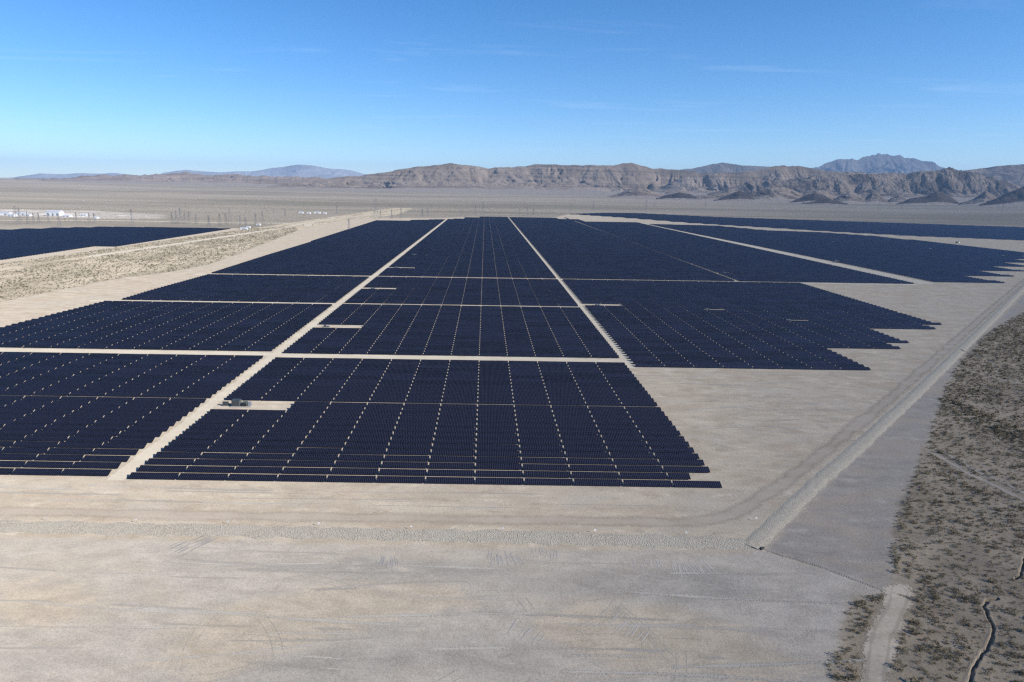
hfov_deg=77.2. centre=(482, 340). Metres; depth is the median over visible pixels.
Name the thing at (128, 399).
solar table
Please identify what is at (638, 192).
hill
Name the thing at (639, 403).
solar table
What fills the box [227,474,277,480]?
solar table
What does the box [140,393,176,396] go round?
solar table
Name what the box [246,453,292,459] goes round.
solar table
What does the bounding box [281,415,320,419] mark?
solar table
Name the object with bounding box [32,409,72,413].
solar table
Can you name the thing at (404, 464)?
solar table
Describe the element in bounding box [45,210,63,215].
warehouse
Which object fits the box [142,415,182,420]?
solar table
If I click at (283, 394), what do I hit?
solar table
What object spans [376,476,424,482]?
solar table
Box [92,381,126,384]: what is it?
solar table
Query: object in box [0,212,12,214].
shed
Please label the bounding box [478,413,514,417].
solar table
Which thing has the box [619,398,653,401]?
solar table
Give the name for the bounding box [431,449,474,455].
solar table
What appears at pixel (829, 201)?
hill
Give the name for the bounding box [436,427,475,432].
solar table
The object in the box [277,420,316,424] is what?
solar table
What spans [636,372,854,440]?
grader marks
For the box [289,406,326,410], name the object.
solar table
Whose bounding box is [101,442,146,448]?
solar table
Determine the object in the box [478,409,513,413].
solar table
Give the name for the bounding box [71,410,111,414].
solar table
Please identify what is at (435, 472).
solar table
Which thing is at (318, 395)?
solar table
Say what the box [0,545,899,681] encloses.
grader marks
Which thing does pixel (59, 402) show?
solar table
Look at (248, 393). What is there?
solar table
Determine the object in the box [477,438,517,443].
solar table
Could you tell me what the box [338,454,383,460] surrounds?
solar table
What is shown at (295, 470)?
solar table
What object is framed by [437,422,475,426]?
solar table
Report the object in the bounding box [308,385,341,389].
solar table
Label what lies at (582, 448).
solar table
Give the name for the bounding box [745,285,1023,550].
gravel berm
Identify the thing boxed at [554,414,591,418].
solar table
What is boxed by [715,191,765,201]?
hill
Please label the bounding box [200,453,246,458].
solar table
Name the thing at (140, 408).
solar table
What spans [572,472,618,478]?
solar table
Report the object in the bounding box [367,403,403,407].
solar table
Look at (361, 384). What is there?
solar table
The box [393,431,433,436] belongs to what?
solar table
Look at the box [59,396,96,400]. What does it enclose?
solar table
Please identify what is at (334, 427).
solar table
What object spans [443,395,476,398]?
solar table
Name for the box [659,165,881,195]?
mountain range
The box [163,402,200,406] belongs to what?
solar table
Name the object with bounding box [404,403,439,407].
solar table
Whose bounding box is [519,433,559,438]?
solar table
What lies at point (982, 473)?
dirt track
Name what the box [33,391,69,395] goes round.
solar table
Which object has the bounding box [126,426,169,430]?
solar table
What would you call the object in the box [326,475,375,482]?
solar table
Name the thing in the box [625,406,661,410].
solar table
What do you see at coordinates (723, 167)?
mountain range
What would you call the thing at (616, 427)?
solar table
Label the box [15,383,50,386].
solar table
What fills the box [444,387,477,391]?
solar table
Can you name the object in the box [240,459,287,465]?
solar table
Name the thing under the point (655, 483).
solar table
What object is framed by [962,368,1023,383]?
dirt track
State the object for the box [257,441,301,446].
solar table
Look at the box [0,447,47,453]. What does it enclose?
solar table
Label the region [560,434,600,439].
solar table
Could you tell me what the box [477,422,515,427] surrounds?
solar table
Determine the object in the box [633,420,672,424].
solar table
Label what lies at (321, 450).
solar table
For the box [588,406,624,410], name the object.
solar table
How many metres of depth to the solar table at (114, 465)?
207.95 m
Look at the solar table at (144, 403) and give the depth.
266.62 m
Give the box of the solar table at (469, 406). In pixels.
[441,404,476,408]
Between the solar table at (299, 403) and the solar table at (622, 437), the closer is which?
the solar table at (622, 437)
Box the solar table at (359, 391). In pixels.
[339,390,373,393]
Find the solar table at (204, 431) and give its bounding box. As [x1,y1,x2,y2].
[184,428,226,433]
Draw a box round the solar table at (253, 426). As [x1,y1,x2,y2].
[231,424,272,429]
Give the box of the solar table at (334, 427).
[313,425,353,430]
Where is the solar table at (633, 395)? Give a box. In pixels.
[617,394,650,397]
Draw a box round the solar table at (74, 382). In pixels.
[57,380,92,383]
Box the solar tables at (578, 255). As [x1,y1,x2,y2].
[0,213,1023,474]
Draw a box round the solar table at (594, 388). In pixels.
[579,386,611,389]
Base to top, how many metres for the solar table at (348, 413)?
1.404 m
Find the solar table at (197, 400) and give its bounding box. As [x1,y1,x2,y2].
[169,398,206,402]
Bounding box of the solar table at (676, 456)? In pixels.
[655,453,699,458]
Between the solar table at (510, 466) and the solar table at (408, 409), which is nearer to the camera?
the solar table at (510, 466)
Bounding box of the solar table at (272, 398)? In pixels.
[261,396,297,400]
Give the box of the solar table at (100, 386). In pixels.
[84,384,119,388]
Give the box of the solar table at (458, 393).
[444,391,476,394]
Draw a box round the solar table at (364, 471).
[331,468,378,474]
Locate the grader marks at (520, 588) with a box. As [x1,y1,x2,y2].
[147,560,751,681]
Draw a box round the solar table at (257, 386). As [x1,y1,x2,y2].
[240,384,273,388]
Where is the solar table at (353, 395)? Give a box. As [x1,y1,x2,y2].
[337,393,371,397]
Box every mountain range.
[13,172,324,185]
[266,163,698,194]
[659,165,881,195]
[682,163,825,172]
[707,167,1020,201]
[963,164,1023,186]
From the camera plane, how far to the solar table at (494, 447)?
227.40 m
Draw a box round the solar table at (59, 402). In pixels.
[50,400,89,404]
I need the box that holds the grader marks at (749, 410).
[663,376,868,433]
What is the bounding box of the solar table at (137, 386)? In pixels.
[119,385,153,388]
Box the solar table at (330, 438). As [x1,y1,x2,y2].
[305,436,347,441]
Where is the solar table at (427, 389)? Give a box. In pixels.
[410,387,443,390]
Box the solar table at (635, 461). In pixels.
[613,459,658,464]
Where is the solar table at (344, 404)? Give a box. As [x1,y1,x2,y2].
[330,402,366,406]
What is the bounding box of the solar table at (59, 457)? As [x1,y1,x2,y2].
[35,454,83,460]
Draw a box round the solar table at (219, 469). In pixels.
[186,466,234,472]
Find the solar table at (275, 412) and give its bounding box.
[247,410,285,414]
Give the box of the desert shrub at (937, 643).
[930,640,940,648]
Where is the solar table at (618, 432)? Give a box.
[599,429,639,434]
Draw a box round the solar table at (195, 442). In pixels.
[170,440,214,445]
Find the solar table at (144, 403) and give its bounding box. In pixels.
[125,402,163,405]
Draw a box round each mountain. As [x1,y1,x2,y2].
[11,173,139,178]
[161,165,365,178]
[813,153,944,173]
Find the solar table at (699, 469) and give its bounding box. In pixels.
[663,466,709,472]
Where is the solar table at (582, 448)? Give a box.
[564,445,606,451]
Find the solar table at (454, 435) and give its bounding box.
[435,432,475,437]
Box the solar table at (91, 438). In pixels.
[66,436,111,441]
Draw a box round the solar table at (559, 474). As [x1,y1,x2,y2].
[524,471,570,477]
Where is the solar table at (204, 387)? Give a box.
[187,386,222,389]
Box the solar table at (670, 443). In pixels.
[647,441,689,446]
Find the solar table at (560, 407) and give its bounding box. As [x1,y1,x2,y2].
[551,405,587,409]
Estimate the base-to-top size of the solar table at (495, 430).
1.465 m
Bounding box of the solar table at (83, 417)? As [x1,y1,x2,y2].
[62,414,103,419]
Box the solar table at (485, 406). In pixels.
[478,404,513,408]
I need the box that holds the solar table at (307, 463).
[287,460,334,466]
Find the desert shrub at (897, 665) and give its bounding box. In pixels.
[892,661,903,671]
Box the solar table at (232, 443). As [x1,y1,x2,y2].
[213,440,257,445]
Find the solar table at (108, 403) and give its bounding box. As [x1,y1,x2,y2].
[88,401,126,405]
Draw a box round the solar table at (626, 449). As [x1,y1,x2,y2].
[607,446,650,451]
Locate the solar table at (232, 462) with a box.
[193,459,240,465]
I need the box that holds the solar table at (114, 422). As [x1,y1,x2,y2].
[93,420,135,424]
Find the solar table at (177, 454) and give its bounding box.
[154,452,201,457]
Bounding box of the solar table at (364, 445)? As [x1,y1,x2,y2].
[345,442,388,447]
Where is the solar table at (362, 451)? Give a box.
[342,448,385,453]
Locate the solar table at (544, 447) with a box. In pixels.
[520,445,562,450]
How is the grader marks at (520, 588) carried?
on the ground
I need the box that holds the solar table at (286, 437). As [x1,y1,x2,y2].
[263,435,305,440]
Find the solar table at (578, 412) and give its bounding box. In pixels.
[553,410,589,414]
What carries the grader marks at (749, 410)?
on the ground
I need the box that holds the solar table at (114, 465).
[71,462,121,468]
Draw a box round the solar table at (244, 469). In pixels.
[234,466,282,472]
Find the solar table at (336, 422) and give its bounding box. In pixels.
[317,420,356,424]
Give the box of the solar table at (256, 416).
[242,414,281,418]
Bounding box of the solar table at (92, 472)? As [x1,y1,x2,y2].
[60,469,111,475]
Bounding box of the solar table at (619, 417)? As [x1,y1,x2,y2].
[592,415,629,419]
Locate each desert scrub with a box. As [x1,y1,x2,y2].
[0,197,557,301]
[829,312,1023,681]
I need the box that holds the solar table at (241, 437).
[220,435,262,439]
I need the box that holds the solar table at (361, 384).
[345,382,377,386]
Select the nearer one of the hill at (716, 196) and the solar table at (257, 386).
the solar table at (257, 386)
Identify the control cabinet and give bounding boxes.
[222,401,228,405]
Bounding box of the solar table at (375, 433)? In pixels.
[351,431,392,436]
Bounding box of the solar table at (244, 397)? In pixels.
[225,396,261,399]
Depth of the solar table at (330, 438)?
232.74 m
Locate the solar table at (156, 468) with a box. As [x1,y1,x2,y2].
[137,465,186,471]
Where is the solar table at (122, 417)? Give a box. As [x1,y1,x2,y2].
[102,415,142,419]
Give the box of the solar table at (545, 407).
[515,405,550,409]
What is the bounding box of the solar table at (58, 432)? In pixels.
[33,430,77,435]
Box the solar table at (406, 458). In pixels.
[384,455,428,461]
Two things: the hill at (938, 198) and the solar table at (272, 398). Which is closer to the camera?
the solar table at (272, 398)
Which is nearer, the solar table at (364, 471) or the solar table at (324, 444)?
the solar table at (364, 471)
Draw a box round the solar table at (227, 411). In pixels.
[208,409,247,413]
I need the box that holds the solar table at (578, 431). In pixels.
[559,429,598,433]
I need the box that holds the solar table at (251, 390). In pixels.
[235,388,269,392]
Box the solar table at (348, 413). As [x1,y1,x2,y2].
[324,411,361,415]
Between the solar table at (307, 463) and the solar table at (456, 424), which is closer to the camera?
the solar table at (307, 463)
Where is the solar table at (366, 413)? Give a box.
[362,411,399,416]
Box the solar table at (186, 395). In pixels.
[176,393,212,397]
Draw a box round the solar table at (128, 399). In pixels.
[96,397,133,401]
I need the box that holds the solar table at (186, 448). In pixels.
[162,445,207,451]
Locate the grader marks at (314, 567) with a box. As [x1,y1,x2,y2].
[0,550,782,666]
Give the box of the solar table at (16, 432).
[0,429,35,434]
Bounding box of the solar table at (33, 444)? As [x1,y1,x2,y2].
[12,441,58,446]
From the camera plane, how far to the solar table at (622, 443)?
232.62 m
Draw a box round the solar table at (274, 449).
[252,447,296,452]
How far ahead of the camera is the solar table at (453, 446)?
227.40 m
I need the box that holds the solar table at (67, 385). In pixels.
[50,384,85,387]
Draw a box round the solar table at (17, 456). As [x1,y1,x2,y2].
[0,453,37,459]
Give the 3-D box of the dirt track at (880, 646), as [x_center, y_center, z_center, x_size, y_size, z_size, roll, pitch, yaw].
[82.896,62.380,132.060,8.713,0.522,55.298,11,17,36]
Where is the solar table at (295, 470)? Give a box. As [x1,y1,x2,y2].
[282,467,330,473]
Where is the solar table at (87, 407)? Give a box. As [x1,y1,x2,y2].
[79,405,118,409]
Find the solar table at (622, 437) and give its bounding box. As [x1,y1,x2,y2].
[602,435,642,440]
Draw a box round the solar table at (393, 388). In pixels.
[376,386,409,390]
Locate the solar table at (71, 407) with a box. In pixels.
[41,405,81,409]
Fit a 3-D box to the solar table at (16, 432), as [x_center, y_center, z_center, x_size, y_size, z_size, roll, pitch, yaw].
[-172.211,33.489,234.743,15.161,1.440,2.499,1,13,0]
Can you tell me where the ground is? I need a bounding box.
[0,178,1023,681]
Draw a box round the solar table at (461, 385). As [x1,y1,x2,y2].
[445,384,477,387]
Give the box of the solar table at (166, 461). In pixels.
[146,458,194,464]
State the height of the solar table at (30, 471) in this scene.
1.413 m
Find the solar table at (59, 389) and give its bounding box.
[42,387,77,391]
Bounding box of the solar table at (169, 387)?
[153,385,187,389]
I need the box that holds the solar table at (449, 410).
[440,408,476,412]
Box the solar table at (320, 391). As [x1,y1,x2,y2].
[305,389,338,393]
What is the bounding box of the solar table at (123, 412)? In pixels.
[110,410,149,415]
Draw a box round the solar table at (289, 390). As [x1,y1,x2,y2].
[270,389,304,392]
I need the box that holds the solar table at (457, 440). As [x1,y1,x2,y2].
[434,438,475,443]
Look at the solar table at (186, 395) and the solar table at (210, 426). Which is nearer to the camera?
the solar table at (210, 426)
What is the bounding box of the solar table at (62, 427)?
[44,424,86,429]
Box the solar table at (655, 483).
[623,480,672,486]
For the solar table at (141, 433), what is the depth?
234.72 m
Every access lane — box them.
[104,220,445,480]
[510,220,634,368]
[643,223,934,283]
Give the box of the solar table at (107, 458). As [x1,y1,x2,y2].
[82,455,129,461]
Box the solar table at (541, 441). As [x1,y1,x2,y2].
[519,439,560,444]
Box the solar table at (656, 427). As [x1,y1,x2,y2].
[637,425,676,429]
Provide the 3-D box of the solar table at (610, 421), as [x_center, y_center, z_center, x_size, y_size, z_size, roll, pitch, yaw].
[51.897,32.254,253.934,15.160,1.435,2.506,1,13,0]
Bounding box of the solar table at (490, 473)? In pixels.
[476,470,522,476]
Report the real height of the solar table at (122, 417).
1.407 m
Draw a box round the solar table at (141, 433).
[119,431,161,436]
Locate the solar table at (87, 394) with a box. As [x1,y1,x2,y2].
[68,392,105,395]
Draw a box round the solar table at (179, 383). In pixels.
[159,382,193,385]
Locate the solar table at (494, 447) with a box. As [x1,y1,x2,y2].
[476,444,518,449]
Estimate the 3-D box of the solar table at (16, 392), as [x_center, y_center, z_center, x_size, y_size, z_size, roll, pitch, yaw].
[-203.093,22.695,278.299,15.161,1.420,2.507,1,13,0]
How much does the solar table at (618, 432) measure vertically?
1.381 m
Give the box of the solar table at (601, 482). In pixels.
[574,479,622,485]
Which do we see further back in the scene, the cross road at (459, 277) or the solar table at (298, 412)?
the cross road at (459, 277)
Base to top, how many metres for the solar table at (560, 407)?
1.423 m
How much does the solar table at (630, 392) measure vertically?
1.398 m
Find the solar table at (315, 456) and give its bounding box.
[292,454,337,459]
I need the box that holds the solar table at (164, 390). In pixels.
[147,389,182,392]
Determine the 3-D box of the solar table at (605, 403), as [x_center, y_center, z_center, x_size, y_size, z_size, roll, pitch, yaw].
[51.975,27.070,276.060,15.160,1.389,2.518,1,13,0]
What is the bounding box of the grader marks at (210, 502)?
[0,484,502,508]
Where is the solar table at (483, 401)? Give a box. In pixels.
[478,399,512,403]
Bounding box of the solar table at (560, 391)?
[546,389,579,392]
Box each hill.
[608,187,663,198]
[657,192,700,199]
[696,192,731,199]
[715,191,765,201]
[752,185,834,201]
[789,193,829,202]
[802,199,847,204]
[834,192,872,203]
[865,192,888,203]
[888,196,906,202]
[897,191,958,204]
[960,191,996,204]
[981,186,1023,206]
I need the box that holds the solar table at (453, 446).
[433,443,474,449]
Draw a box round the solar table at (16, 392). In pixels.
[0,391,34,394]
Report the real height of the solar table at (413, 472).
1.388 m
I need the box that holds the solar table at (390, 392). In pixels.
[374,390,407,394]
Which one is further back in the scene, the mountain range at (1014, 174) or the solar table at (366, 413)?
the mountain range at (1014, 174)
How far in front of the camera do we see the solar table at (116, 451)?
218.66 m
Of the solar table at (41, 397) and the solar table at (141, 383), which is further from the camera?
the solar table at (141, 383)
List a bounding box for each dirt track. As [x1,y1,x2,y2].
[0,220,311,225]
[85,212,394,256]
[857,581,915,681]
[924,449,1023,500]
[927,445,1023,493]
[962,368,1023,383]
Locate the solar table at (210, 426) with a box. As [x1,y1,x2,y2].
[190,423,231,428]
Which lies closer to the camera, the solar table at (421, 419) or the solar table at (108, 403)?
the solar table at (421, 419)
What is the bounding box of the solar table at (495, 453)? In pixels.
[476,450,519,456]
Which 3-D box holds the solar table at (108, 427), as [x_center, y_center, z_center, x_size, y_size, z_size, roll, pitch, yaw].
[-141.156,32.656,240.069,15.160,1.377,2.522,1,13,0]
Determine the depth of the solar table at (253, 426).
243.32 m
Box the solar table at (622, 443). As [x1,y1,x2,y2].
[604,440,646,445]
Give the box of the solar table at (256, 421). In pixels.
[237,419,276,423]
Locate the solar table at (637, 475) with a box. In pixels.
[619,472,667,478]
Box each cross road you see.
[0,348,632,362]
[90,300,560,307]
[193,274,375,276]
[387,276,525,278]
[558,279,916,284]
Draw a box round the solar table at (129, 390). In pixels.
[112,388,147,392]
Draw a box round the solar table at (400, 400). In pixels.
[370,398,405,402]
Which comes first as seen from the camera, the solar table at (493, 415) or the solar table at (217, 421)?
the solar table at (217, 421)
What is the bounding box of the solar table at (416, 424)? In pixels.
[397,421,436,426]
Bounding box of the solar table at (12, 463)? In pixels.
[0,461,25,466]
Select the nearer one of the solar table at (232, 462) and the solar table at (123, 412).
the solar table at (232, 462)
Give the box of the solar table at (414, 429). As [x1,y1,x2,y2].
[395,426,434,431]
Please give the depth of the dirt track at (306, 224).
1580.04 m
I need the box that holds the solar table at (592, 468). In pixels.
[569,464,615,470]
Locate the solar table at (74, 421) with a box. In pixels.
[53,419,95,424]
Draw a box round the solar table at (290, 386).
[274,385,307,388]
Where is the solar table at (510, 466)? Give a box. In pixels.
[476,463,521,469]
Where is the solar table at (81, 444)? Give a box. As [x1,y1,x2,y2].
[56,442,102,447]
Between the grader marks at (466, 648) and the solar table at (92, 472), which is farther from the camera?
the solar table at (92, 472)
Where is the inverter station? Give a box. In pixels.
[230,399,252,407]
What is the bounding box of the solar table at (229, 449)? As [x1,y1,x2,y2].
[207,446,252,451]
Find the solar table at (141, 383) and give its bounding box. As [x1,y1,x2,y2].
[125,381,159,385]
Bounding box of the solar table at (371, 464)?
[334,461,380,467]
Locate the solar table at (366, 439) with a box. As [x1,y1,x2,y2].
[348,436,390,441]
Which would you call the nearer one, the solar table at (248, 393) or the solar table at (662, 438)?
the solar table at (662, 438)
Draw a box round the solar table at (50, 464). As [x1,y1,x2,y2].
[23,461,73,467]
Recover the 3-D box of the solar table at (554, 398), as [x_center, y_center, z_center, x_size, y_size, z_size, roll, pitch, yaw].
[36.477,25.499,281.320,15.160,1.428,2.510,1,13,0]
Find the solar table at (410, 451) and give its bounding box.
[387,449,430,454]
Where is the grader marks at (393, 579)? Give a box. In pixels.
[196,561,737,681]
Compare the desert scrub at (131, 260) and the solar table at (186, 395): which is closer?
the solar table at (186, 395)
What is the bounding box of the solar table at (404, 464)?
[382,462,427,467]
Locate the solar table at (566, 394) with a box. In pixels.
[548,393,581,396]
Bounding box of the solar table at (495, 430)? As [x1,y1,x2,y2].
[477,427,516,432]
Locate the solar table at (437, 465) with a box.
[429,462,474,468]
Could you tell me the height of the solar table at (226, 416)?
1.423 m
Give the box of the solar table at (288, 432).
[267,430,309,434]
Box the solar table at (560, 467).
[523,464,568,470]
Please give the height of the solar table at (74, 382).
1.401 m
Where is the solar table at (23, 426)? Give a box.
[2,424,45,428]
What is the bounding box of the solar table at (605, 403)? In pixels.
[586,401,621,405]
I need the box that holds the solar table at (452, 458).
[430,456,474,461]
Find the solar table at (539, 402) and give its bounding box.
[514,400,548,404]
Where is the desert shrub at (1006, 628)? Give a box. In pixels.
[1000,624,1012,631]
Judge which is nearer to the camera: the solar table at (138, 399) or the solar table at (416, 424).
the solar table at (416, 424)
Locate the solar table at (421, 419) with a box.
[399,416,437,421]
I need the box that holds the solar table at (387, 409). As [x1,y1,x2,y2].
[365,407,401,411]
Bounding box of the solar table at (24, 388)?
[6,387,43,390]
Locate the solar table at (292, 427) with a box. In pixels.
[272,424,313,429]
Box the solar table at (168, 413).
[149,411,188,415]
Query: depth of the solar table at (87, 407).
261.32 m
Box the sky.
[0,0,1023,177]
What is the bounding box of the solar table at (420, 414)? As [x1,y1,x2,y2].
[401,412,437,416]
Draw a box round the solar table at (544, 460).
[522,457,566,463]
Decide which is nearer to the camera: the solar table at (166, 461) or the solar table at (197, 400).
the solar table at (166, 461)
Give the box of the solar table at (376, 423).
[357,421,396,425]
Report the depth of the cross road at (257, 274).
664.71 m
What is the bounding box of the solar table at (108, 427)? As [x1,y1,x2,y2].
[85,425,127,430]
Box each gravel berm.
[0,520,752,550]
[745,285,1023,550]
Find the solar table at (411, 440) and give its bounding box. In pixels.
[391,437,432,442]
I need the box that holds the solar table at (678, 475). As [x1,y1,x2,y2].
[667,473,690,478]
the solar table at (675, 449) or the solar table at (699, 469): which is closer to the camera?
the solar table at (699, 469)
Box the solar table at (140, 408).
[118,406,156,410]
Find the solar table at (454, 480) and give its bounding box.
[426,477,473,483]
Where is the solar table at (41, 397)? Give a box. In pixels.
[22,396,60,399]
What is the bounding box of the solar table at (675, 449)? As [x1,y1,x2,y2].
[651,447,694,452]
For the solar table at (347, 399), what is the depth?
275.91 m
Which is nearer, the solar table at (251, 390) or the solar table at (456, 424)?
the solar table at (456, 424)
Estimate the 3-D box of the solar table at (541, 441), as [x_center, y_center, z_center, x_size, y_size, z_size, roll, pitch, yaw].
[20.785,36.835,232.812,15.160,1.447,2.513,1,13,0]
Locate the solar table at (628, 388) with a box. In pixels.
[612,387,644,389]
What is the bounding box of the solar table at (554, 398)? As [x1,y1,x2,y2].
[549,396,583,400]
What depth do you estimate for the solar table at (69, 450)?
218.61 m
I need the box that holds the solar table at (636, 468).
[616,465,662,471]
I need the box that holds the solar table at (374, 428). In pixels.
[354,426,394,430]
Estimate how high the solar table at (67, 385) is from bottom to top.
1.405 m
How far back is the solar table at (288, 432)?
237.94 m
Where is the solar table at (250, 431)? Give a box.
[226,429,267,434]
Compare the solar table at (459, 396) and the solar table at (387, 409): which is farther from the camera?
the solar table at (459, 396)
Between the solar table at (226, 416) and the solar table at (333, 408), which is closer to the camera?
the solar table at (226, 416)
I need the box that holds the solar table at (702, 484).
[672,480,721,487]
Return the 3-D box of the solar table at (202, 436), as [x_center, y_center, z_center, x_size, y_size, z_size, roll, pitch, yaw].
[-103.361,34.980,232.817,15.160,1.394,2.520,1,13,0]
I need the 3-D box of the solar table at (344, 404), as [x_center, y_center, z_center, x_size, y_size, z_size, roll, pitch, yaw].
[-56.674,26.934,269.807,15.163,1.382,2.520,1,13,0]
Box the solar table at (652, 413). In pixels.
[628,411,664,415]
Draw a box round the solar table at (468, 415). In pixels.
[439,412,476,417]
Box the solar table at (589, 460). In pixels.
[567,458,612,463]
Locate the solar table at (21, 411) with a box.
[0,409,34,413]
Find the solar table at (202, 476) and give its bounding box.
[177,473,227,479]
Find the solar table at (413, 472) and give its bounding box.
[379,469,426,475]
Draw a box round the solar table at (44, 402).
[13,400,51,404]
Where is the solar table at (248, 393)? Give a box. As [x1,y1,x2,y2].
[230,392,265,395]
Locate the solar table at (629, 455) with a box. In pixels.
[610,452,654,458]
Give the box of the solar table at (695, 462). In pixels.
[659,459,704,465]
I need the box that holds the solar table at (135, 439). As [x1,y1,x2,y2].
[110,437,154,442]
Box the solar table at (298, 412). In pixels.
[285,410,323,414]
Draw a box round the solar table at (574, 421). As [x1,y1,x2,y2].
[556,419,593,423]
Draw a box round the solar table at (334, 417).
[320,415,359,420]
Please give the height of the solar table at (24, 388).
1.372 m
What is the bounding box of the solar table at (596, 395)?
[582,393,615,396]
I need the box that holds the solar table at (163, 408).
[156,406,194,410]
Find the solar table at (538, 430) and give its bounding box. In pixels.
[518,428,557,433]
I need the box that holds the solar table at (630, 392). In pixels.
[614,390,647,393]
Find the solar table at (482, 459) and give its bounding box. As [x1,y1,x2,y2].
[476,456,520,462]
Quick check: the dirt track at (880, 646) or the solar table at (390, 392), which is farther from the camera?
the solar table at (390, 392)
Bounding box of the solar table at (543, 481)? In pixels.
[525,478,572,484]
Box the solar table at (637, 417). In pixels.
[630,415,668,419]
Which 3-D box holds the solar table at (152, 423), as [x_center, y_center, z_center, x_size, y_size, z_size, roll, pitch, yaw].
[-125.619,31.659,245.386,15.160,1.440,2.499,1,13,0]
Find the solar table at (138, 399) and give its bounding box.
[132,397,169,401]
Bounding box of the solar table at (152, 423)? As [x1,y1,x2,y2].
[135,420,175,425]
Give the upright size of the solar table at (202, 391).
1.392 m
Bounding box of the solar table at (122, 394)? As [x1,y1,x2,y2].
[105,392,140,396]
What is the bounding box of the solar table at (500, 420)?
[477,418,515,422]
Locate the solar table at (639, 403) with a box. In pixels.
[622,401,657,405]
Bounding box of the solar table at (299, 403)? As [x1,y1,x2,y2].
[293,401,329,405]
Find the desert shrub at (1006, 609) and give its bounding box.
[998,605,1010,613]
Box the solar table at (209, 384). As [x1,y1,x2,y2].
[193,382,226,385]
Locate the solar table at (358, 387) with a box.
[342,386,375,389]
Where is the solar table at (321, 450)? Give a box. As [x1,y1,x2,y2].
[297,448,341,453]
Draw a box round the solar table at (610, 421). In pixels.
[594,419,633,424]
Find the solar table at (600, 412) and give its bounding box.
[590,410,626,414]
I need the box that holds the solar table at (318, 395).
[301,393,336,397]
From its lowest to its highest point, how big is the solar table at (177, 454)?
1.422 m
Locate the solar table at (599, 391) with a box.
[580,390,613,393]
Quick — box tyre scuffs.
[168,535,718,645]
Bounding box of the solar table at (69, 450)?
[46,448,93,453]
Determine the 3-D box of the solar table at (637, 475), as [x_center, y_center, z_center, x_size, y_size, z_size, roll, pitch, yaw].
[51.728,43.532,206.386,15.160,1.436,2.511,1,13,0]
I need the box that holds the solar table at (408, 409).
[402,407,438,411]
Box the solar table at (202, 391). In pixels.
[182,390,217,393]
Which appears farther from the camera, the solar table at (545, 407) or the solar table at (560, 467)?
the solar table at (545, 407)
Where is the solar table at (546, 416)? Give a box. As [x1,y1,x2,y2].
[516,414,553,418]
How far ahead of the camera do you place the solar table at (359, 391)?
286.57 m
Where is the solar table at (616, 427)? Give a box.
[597,424,636,429]
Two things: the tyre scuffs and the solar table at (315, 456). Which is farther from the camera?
the solar table at (315, 456)
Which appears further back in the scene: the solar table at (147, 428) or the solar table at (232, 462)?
the solar table at (147, 428)
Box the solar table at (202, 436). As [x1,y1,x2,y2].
[177,434,220,439]
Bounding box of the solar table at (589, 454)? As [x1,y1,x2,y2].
[565,451,609,457]
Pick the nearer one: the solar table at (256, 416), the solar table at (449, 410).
the solar table at (256, 416)
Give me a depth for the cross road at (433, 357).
350.54 m
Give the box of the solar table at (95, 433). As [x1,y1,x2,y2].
[76,430,119,435]
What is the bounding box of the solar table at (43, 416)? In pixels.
[22,414,64,418]
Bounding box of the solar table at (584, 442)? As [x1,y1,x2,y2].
[562,440,603,445]
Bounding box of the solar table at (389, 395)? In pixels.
[372,394,406,397]
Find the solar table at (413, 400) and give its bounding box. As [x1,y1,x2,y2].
[406,398,440,402]
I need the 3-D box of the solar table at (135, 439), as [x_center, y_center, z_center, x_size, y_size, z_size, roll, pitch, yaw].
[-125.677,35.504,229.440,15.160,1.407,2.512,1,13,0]
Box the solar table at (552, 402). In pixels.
[550,400,584,404]
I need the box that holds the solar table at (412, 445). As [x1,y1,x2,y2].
[389,443,431,448]
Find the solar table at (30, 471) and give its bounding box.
[11,468,62,474]
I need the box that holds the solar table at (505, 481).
[475,477,523,484]
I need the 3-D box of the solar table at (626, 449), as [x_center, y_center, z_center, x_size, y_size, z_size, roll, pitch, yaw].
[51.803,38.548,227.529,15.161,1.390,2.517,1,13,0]
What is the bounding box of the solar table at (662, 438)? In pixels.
[643,435,684,440]
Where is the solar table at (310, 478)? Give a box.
[277,474,326,481]
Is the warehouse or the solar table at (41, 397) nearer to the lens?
the solar table at (41, 397)
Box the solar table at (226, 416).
[203,414,242,418]
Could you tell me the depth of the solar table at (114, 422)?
245.30 m
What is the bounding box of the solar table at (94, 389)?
[76,388,112,391]
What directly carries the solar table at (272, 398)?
on the ground
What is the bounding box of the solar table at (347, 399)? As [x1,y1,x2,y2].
[334,397,369,401]
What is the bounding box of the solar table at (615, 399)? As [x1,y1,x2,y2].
[584,397,618,401]
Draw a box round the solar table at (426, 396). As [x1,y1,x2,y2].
[407,394,441,398]
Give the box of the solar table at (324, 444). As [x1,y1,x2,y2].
[301,441,344,447]
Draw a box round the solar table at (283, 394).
[266,392,300,396]
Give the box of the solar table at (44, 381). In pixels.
[24,380,58,383]
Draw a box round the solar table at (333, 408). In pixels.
[327,406,364,410]
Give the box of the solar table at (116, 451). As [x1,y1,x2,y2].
[92,448,138,454]
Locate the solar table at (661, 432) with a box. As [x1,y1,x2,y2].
[640,430,680,435]
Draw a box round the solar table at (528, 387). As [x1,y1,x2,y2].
[512,385,544,388]
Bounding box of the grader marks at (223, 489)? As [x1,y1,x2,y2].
[0,487,667,507]
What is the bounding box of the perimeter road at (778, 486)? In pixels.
[0,280,1023,528]
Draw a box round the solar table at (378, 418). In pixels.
[360,416,398,420]
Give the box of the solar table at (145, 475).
[128,472,178,478]
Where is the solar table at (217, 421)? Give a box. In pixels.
[197,418,236,423]
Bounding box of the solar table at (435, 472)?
[427,469,473,475]

